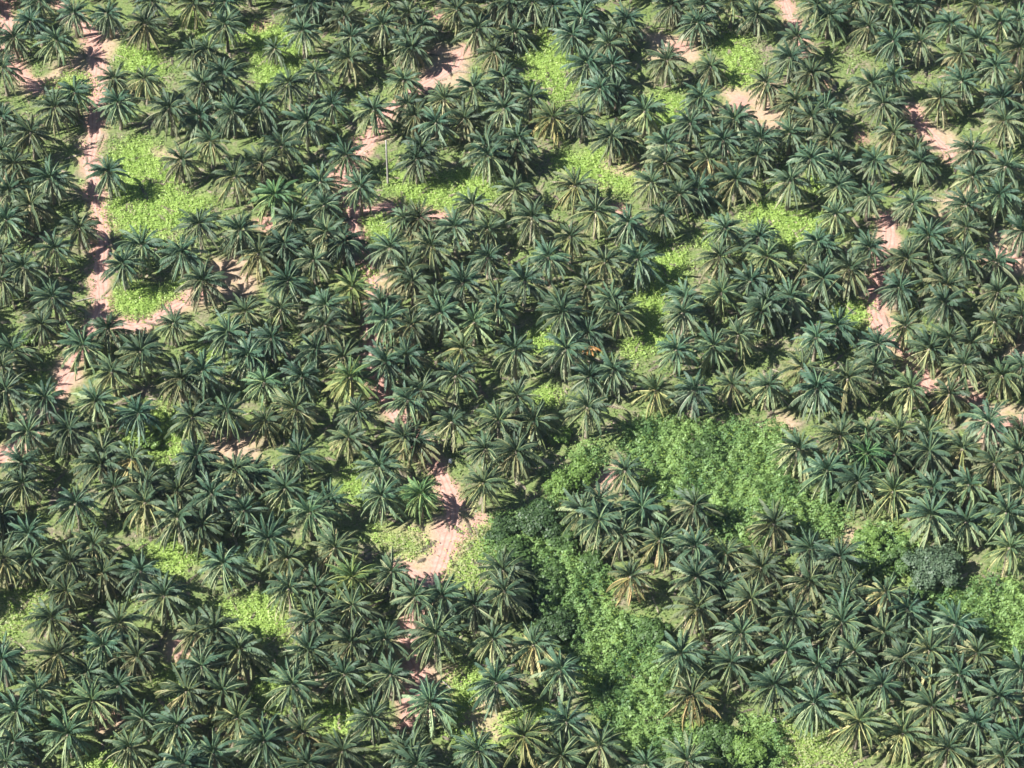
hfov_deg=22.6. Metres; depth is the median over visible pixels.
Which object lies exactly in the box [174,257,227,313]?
oil palm
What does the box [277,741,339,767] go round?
oil palm
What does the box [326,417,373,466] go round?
oil palm
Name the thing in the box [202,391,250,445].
oil palm
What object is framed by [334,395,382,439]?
oil palm
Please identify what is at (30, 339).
broadleaf tree
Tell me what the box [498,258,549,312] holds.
oil palm
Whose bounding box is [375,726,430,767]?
oil palm
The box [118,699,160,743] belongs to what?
oil palm
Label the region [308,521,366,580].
oil palm
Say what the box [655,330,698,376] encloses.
oil palm
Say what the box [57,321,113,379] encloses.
oil palm
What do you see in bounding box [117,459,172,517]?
oil palm
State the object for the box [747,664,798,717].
oil palm
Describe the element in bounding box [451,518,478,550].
dirt track
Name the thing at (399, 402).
oil palm
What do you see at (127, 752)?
oil palm
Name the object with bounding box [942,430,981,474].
oil palm
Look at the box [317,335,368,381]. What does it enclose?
oil palm
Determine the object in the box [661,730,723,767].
oil palm
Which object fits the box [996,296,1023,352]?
oil palm
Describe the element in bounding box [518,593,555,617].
broadleaf tree
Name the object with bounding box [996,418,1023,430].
dirt track
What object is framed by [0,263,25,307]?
oil palm
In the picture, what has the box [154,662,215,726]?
oil palm
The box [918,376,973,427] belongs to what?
oil palm
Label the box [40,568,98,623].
oil palm
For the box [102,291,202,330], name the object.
dirt track
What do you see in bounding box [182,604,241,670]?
oil palm
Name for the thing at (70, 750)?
oil palm
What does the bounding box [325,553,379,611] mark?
oil palm
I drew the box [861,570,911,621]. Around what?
oil palm
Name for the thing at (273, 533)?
oil palm
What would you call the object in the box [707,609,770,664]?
oil palm
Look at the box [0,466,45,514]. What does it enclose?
oil palm
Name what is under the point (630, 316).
oil palm
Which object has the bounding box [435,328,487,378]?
oil palm
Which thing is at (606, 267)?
oil palm
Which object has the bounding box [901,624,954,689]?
oil palm
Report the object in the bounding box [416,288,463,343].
oil palm
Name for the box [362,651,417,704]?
oil palm
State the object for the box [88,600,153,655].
oil palm
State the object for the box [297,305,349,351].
oil palm
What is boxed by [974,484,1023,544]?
oil palm
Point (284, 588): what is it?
oil palm
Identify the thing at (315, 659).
oil palm
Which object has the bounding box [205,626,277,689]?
oil palm
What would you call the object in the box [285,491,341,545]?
oil palm
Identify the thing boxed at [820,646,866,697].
oil palm
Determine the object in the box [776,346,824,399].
oil palm
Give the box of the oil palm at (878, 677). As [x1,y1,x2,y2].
[852,661,903,717]
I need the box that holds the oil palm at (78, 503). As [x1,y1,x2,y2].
[48,484,104,535]
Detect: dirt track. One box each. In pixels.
[0,0,55,89]
[0,3,108,461]
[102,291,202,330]
[338,48,463,726]
[353,203,439,217]
[393,566,427,585]
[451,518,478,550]
[781,0,803,52]
[867,217,931,389]
[911,108,953,157]
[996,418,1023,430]
[1000,247,1023,261]
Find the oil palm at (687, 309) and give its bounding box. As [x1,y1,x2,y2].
[659,292,709,342]
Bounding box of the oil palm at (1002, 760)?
[972,732,1023,767]
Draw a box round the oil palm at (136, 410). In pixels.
[114,394,162,446]
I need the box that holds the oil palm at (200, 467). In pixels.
[172,440,221,494]
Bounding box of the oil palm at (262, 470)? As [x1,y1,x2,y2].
[231,453,280,495]
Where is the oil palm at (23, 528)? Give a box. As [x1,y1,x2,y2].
[4,512,52,557]
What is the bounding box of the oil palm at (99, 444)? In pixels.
[73,427,128,483]
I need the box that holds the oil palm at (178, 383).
[157,354,208,412]
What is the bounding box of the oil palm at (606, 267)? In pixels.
[580,245,631,294]
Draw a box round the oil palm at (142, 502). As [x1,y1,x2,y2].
[116,476,173,538]
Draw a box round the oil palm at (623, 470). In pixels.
[601,452,649,498]
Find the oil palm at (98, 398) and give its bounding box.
[69,378,123,433]
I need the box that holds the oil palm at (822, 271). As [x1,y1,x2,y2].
[797,255,844,311]
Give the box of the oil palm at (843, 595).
[816,582,870,635]
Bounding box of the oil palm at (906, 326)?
[884,308,927,354]
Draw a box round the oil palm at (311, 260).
[293,240,334,286]
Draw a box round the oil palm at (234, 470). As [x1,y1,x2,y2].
[206,448,261,499]
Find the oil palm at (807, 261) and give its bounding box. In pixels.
[784,248,823,285]
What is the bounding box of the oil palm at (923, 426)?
[902,409,947,455]
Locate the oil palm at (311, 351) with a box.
[290,329,338,380]
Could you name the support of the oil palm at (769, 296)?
on the ground at (432, 528)
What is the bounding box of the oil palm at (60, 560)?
[44,535,105,596]
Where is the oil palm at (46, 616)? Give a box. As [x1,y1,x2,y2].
[21,596,88,655]
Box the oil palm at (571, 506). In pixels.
[556,487,610,547]
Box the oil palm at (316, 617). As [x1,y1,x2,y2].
[283,590,346,656]
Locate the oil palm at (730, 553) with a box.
[697,536,759,580]
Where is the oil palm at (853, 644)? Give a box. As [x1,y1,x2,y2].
[827,628,878,679]
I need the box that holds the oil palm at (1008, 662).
[990,645,1023,701]
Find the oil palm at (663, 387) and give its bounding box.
[631,371,677,418]
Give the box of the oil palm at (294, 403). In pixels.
[267,382,322,441]
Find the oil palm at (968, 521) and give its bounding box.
[940,499,995,553]
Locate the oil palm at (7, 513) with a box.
[0,498,29,541]
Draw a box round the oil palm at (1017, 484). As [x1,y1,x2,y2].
[992,467,1023,523]
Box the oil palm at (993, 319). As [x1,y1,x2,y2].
[970,305,1018,353]
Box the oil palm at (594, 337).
[568,311,615,359]
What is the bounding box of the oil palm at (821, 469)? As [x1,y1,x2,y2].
[797,448,853,504]
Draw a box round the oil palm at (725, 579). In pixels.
[697,565,748,621]
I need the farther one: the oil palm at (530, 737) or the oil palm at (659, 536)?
the oil palm at (659, 536)
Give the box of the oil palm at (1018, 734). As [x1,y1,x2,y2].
[986,714,1023,767]
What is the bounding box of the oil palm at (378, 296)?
[358,284,407,330]
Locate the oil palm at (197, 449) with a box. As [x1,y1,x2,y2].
[170,430,222,488]
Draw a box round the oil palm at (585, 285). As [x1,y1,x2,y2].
[560,265,602,315]
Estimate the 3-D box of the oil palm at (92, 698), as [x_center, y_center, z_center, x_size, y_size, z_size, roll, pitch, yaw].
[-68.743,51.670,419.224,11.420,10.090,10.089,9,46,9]
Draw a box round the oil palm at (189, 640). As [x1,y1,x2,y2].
[172,610,221,660]
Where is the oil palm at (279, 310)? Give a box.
[259,288,303,334]
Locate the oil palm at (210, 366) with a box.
[180,348,231,400]
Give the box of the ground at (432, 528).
[0,0,1023,767]
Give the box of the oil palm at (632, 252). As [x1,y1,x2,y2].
[612,239,664,294]
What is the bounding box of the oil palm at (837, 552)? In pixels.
[813,536,872,590]
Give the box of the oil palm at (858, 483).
[827,460,889,518]
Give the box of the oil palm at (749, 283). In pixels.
[726,261,774,309]
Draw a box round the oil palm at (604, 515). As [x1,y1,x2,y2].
[575,497,627,554]
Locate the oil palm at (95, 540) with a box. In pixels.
[67,525,124,577]
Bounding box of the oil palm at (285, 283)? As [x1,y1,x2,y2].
[263,258,316,312]
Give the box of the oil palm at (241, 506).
[219,490,270,538]
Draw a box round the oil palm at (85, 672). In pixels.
[56,646,114,703]
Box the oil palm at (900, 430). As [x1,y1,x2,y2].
[873,405,921,456]
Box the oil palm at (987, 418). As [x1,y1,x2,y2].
[959,398,1013,453]
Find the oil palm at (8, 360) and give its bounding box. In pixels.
[0,349,28,389]
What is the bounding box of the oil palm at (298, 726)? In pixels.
[278,709,329,761]
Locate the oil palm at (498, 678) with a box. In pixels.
[466,654,529,719]
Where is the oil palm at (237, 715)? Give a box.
[210,691,261,748]
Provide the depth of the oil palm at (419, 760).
407.09 m
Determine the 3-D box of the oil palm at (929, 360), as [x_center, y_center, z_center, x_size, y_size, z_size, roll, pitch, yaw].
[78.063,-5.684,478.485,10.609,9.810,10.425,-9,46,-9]
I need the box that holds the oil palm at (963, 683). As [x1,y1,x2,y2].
[923,652,989,705]
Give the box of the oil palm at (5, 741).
[0,723,39,765]
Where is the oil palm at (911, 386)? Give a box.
[882,365,929,420]
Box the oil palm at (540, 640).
[505,621,565,678]
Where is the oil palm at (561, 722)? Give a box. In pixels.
[531,696,600,754]
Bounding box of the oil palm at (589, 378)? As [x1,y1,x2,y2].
[567,362,610,406]
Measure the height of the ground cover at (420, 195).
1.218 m
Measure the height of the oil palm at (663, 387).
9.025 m
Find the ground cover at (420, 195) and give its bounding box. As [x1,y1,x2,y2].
[0,11,877,767]
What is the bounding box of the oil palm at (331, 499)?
[307,477,351,527]
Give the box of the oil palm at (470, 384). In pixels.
[431,354,479,408]
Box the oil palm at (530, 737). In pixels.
[498,708,555,767]
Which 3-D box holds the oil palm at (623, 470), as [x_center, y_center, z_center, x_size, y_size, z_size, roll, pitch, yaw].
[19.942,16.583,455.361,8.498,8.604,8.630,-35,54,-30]
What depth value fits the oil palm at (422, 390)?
465.69 m
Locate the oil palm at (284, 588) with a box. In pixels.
[261,566,316,620]
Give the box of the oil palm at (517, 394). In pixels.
[495,374,541,423]
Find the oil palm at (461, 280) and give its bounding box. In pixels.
[438,258,489,313]
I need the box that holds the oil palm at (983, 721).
[948,704,1002,756]
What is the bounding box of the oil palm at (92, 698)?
[61,675,125,733]
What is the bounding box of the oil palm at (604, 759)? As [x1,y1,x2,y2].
[572,719,625,767]
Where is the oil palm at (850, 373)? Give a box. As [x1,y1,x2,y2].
[820,356,878,414]
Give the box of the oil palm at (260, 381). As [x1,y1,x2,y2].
[240,361,285,408]
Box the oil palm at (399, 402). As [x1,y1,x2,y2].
[380,380,431,425]
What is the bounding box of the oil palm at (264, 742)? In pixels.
[226,711,294,767]
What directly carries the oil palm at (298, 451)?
on the ground at (432, 528)
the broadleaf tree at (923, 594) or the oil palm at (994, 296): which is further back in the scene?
the oil palm at (994, 296)
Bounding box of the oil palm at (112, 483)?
[89,467,137,516]
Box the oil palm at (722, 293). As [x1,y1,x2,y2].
[697,268,743,321]
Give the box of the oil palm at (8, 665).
[0,631,25,693]
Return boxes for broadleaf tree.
[17,328,39,344]
[138,429,161,448]
[483,513,517,543]
[495,534,530,560]
[510,556,542,583]
[515,497,566,538]
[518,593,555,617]
[527,559,566,598]
[533,605,578,640]
[541,468,580,494]
[546,425,572,444]
[546,527,580,552]
[567,455,599,486]
[577,548,604,572]
[634,615,672,642]
[687,432,718,458]
[695,721,738,752]
[726,733,767,767]
[819,484,846,503]
[852,524,888,553]
[867,559,895,582]
[879,545,912,573]
[899,539,962,591]
[907,581,935,600]
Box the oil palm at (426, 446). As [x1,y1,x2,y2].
[391,419,440,472]
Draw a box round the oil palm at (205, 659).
[172,639,236,698]
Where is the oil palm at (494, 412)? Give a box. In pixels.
[469,399,524,455]
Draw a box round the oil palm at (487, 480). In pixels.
[457,460,512,513]
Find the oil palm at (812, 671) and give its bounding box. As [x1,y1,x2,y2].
[790,639,844,693]
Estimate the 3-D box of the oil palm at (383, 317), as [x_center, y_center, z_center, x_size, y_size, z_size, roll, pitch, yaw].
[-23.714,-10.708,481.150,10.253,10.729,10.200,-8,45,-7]
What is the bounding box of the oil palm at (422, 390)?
[393,368,448,422]
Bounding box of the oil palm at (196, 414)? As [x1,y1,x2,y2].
[164,398,220,450]
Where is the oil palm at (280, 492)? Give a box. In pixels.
[258,464,309,520]
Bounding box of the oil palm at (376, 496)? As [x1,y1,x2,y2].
[354,472,410,525]
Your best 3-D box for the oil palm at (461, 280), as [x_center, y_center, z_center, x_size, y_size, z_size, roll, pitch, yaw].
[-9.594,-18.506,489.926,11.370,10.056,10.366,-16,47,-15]
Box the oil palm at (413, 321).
[385,306,432,349]
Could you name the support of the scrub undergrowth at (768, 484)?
on the ground at (432, 528)
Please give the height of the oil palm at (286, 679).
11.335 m
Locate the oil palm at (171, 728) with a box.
[148,704,208,759]
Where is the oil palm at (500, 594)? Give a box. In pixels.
[480,564,532,626]
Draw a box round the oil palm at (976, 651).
[950,634,1000,685]
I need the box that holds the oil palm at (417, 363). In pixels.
[382,330,432,384]
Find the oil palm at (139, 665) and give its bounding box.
[106,632,166,686]
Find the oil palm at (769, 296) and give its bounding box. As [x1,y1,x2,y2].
[739,284,793,340]
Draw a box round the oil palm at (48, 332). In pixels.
[20,305,63,352]
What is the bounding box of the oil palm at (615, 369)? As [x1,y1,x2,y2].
[589,348,636,399]
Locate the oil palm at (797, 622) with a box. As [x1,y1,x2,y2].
[765,591,821,652]
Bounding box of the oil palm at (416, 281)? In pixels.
[391,266,434,305]
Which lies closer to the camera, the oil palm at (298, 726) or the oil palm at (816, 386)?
the oil palm at (298, 726)
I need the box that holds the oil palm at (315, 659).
[278,618,341,691]
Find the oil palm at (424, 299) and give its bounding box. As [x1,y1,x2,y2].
[410,281,459,327]
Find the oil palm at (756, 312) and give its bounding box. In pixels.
[735,293,787,343]
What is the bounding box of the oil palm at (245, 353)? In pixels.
[222,333,275,392]
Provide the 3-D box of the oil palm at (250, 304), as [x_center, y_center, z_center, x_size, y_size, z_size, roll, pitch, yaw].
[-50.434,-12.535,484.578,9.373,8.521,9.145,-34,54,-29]
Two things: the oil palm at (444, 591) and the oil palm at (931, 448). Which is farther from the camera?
the oil palm at (931, 448)
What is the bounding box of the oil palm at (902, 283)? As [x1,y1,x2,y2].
[875,268,920,316]
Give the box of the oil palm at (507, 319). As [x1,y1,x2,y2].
[478,289,516,337]
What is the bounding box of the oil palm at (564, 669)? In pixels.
[528,646,587,703]
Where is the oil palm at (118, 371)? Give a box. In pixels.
[89,355,135,397]
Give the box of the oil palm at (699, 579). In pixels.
[668,554,728,610]
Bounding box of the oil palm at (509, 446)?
[488,423,547,489]
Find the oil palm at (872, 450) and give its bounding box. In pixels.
[839,428,891,476]
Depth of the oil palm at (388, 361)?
472.00 m
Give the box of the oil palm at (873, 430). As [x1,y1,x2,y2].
[849,413,890,457]
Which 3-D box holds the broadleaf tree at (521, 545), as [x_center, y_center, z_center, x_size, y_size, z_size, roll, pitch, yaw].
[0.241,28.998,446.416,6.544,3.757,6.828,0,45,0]
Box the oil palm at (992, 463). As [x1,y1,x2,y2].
[964,441,1020,495]
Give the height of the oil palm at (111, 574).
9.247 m
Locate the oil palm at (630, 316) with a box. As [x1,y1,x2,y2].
[597,289,645,339]
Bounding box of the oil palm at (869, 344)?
[853,327,900,367]
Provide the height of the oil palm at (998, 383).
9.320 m
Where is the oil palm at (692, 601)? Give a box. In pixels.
[663,584,727,647]
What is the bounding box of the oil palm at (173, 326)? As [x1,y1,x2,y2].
[149,304,197,348]
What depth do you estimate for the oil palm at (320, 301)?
481.64 m
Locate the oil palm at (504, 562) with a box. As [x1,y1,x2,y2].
[477,544,537,601]
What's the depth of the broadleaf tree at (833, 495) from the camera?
454.75 m
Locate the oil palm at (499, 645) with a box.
[466,619,518,669]
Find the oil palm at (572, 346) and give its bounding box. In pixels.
[538,326,591,381]
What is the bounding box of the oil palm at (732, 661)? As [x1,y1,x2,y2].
[701,640,757,696]
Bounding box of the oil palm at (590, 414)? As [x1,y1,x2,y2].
[559,385,611,438]
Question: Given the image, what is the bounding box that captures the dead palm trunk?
[385,140,388,184]
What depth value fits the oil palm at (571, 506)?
446.50 m
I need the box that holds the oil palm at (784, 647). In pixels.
[752,628,817,687]
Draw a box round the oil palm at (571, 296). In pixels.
[536,283,587,332]
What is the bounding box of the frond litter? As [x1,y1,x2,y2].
[0,0,1023,767]
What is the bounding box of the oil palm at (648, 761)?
[620,745,666,767]
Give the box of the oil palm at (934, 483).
[907,469,955,517]
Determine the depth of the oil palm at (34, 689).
418.55 m
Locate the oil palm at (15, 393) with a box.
[0,366,31,420]
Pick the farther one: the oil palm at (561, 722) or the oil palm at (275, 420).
the oil palm at (275, 420)
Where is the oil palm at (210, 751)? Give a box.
[185,728,242,767]
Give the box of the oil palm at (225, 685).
[198,667,246,724]
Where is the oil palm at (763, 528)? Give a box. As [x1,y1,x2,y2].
[744,498,803,557]
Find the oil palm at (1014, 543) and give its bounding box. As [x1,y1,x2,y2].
[982,525,1023,578]
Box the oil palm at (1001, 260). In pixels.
[974,242,1020,286]
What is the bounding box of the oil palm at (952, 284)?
[916,263,973,318]
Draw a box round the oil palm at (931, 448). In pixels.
[899,426,953,486]
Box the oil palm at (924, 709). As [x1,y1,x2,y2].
[899,678,964,742]
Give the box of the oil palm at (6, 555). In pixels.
[0,530,32,593]
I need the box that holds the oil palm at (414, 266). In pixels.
[374,247,430,303]
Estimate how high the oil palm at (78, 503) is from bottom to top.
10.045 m
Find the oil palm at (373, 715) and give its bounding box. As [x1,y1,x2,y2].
[342,690,397,747]
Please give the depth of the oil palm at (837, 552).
437.38 m
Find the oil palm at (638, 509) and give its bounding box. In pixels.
[614,483,672,541]
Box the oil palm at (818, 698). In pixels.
[782,679,845,739]
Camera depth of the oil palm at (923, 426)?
460.30 m
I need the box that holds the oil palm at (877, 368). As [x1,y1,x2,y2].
[850,346,898,396]
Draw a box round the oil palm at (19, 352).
[0,332,42,381]
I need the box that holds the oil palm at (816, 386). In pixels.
[789,363,843,424]
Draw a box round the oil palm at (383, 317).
[360,298,408,352]
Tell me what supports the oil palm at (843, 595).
on the ground at (432, 528)
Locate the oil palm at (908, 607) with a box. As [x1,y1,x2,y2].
[879,586,936,634]
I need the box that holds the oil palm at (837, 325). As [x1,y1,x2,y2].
[805,303,864,352]
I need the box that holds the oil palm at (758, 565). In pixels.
[730,543,787,602]
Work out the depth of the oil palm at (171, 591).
433.15 m
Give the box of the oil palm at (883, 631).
[855,606,914,665]
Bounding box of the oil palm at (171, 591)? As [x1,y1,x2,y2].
[131,568,196,633]
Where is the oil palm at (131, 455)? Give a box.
[111,438,156,486]
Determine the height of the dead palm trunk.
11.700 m
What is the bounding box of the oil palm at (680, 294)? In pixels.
[661,276,706,319]
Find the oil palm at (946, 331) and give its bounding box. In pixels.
[927,319,969,368]
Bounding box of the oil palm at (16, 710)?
[0,687,42,744]
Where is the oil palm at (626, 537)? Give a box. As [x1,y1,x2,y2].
[589,509,643,566]
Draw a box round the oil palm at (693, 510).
[665,485,723,539]
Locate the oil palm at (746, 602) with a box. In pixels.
[719,573,779,639]
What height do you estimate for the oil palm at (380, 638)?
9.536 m
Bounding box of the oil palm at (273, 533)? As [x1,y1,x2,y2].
[242,510,295,573]
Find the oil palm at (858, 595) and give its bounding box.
[815,569,875,620]
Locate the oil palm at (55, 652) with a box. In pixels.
[28,631,91,686]
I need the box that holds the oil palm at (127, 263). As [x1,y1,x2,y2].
[100,244,147,291]
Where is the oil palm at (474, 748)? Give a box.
[449,721,514,767]
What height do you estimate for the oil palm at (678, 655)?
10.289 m
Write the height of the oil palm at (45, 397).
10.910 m
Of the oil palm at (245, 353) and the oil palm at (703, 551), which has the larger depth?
the oil palm at (245, 353)
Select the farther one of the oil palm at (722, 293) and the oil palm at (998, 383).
the oil palm at (722, 293)
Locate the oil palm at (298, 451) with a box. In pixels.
[275,428,326,488]
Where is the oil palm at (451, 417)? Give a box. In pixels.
[426,407,476,452]
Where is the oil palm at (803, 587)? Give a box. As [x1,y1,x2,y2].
[781,555,839,612]
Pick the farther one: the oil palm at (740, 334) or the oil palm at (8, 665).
the oil palm at (740, 334)
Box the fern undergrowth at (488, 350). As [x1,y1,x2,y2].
[0,0,1023,767]
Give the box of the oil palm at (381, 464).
[352,442,412,492]
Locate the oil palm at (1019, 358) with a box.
[999,349,1023,390]
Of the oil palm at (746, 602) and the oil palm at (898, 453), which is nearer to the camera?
the oil palm at (746, 602)
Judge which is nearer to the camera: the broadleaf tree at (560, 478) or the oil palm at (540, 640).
the oil palm at (540, 640)
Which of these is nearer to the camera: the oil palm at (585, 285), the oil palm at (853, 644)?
the oil palm at (853, 644)
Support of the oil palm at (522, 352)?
on the ground at (432, 528)
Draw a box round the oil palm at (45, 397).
[18,377,72,427]
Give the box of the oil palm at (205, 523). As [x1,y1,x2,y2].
[181,501,234,559]
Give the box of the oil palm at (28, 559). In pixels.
[8,533,55,588]
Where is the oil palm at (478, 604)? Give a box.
[450,583,500,636]
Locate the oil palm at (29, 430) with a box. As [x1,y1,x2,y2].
[4,407,57,463]
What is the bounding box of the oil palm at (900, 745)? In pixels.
[871,707,941,767]
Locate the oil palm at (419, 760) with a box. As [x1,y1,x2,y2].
[388,744,449,767]
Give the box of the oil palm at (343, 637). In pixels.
[316,615,382,682]
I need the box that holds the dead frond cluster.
[580,346,601,355]
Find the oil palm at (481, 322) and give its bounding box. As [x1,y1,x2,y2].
[443,300,503,350]
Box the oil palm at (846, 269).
[819,249,875,302]
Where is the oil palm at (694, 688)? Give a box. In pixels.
[663,668,722,731]
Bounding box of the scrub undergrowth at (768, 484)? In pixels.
[472,408,1023,767]
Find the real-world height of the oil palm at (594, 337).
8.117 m
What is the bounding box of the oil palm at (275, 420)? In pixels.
[248,402,291,448]
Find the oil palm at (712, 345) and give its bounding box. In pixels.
[685,322,739,373]
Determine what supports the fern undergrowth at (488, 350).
on the ground at (432, 528)
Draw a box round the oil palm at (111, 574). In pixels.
[77,549,131,605]
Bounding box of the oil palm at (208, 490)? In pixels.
[190,468,239,526]
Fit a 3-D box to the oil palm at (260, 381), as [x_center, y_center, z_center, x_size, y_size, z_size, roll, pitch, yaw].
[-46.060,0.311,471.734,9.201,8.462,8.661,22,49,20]
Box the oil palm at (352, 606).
[325,581,386,639]
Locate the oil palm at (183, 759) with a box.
[153,739,213,767]
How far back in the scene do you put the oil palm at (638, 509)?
447.88 m
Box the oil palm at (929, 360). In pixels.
[902,324,952,379]
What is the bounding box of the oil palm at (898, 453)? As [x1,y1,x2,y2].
[870,432,913,482]
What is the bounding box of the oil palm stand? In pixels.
[0,0,1023,532]
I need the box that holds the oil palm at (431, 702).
[399,674,466,740]
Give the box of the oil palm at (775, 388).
[741,369,794,410]
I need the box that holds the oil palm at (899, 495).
[867,469,923,524]
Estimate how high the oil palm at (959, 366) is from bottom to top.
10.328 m
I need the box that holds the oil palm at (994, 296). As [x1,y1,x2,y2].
[972,271,1021,315]
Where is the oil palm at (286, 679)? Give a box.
[260,653,329,717]
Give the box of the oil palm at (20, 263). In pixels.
[1,247,49,297]
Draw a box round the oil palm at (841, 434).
[811,411,863,468]
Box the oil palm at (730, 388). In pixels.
[711,366,752,411]
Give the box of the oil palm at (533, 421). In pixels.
[501,398,561,457]
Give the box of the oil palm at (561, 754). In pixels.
[528,731,586,767]
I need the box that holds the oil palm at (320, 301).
[300,286,353,332]
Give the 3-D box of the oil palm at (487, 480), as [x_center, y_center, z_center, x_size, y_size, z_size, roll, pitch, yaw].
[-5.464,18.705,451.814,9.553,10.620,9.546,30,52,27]
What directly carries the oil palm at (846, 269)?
on the ground at (432, 528)
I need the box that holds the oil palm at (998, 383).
[975,355,1023,403]
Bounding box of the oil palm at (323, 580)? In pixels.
[293,562,339,611]
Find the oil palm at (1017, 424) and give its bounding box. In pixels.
[996,414,1023,457]
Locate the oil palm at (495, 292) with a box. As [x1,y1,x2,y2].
[476,280,518,324]
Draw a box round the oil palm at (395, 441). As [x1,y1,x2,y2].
[379,418,422,463]
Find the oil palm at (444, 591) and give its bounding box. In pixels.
[412,571,475,624]
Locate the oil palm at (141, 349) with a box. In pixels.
[111,327,172,384]
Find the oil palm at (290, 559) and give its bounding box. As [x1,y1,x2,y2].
[261,539,308,582]
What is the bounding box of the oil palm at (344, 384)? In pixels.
[321,355,377,405]
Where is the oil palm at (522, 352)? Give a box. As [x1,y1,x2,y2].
[489,327,538,380]
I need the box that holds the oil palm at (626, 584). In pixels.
[606,556,658,605]
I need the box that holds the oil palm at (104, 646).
[73,624,131,676]
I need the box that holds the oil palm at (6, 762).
[0,740,35,767]
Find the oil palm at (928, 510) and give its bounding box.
[894,488,957,548]
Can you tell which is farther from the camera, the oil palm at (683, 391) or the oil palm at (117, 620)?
the oil palm at (683, 391)
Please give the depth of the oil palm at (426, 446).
459.85 m
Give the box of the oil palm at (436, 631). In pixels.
[400,604,469,677]
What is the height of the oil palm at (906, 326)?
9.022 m
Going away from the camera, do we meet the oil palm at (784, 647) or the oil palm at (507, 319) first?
the oil palm at (784, 647)
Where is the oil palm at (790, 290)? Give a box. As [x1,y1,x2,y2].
[771,276,813,327]
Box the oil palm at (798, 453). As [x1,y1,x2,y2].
[769,426,823,482]
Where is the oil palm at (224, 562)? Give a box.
[197,542,257,596]
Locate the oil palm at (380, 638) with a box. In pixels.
[361,619,415,666]
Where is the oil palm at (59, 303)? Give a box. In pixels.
[27,278,77,323]
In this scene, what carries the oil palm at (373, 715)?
on the ground at (432, 528)
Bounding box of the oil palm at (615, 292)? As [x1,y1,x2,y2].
[588,277,638,327]
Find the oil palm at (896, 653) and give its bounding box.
[876,635,932,695]
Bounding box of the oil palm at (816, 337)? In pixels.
[790,320,838,362]
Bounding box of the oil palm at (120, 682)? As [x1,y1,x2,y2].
[95,665,146,720]
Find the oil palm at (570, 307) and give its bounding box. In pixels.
[535,290,592,344]
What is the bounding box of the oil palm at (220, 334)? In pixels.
[198,309,255,362]
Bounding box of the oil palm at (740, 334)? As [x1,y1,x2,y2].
[717,315,761,365]
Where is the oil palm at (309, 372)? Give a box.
[277,359,326,404]
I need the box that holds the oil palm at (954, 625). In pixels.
[921,599,988,655]
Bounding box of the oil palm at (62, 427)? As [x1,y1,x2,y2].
[45,407,102,459]
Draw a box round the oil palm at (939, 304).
[919,282,969,331]
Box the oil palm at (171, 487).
[153,466,204,517]
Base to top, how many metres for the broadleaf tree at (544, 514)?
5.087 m
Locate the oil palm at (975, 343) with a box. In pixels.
[946,322,996,372]
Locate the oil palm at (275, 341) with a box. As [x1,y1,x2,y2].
[246,323,294,365]
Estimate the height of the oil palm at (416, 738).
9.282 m
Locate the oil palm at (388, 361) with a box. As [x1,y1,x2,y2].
[359,339,410,394]
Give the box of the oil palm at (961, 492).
[941,465,990,510]
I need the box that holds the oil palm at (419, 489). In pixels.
[398,474,443,524]
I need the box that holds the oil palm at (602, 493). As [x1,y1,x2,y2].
[576,479,626,523]
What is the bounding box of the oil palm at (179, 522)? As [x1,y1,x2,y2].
[148,493,203,553]
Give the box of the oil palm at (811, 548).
[785,526,830,574]
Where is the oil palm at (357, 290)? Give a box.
[325,267,377,320]
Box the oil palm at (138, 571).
[116,548,164,599]
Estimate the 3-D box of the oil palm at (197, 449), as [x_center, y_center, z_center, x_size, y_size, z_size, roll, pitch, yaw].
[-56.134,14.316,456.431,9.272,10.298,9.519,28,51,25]
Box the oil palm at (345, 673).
[316,651,377,712]
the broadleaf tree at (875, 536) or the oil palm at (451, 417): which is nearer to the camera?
the broadleaf tree at (875, 536)
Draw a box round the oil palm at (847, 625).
[810,597,874,658]
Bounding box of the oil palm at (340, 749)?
[313,729,373,767]
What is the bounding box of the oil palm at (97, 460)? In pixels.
[70,443,129,498]
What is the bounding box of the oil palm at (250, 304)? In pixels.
[220,293,270,339]
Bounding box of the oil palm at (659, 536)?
[630,521,683,572]
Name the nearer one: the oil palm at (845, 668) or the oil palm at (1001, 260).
the oil palm at (845, 668)
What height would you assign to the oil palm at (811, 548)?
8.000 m
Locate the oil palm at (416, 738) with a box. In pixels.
[380,725,440,767]
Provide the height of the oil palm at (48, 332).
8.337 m
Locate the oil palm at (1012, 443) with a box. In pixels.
[994,429,1023,475]
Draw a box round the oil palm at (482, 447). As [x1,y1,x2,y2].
[460,430,508,471]
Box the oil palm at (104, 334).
[87,312,138,355]
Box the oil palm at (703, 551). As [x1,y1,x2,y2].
[666,524,720,575]
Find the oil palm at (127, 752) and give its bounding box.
[103,726,160,767]
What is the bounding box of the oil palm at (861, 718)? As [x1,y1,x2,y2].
[827,695,891,760]
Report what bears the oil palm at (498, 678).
on the ground at (432, 528)
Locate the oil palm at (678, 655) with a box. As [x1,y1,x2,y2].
[652,627,713,688]
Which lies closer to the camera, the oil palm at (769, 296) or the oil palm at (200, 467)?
the oil palm at (200, 467)
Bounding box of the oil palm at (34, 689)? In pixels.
[12,668,68,717]
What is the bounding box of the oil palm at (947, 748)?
[921,723,977,767]
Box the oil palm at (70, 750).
[35,704,97,767]
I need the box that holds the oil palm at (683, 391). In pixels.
[665,368,716,422]
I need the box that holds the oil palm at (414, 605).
[390,575,443,626]
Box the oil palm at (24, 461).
[0,443,45,483]
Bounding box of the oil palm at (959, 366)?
[940,342,989,397]
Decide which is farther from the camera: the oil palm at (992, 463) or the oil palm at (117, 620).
the oil palm at (992, 463)
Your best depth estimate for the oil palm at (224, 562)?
438.21 m
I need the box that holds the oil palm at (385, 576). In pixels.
[367,546,412,600]
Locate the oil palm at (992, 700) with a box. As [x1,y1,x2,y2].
[968,674,1023,727]

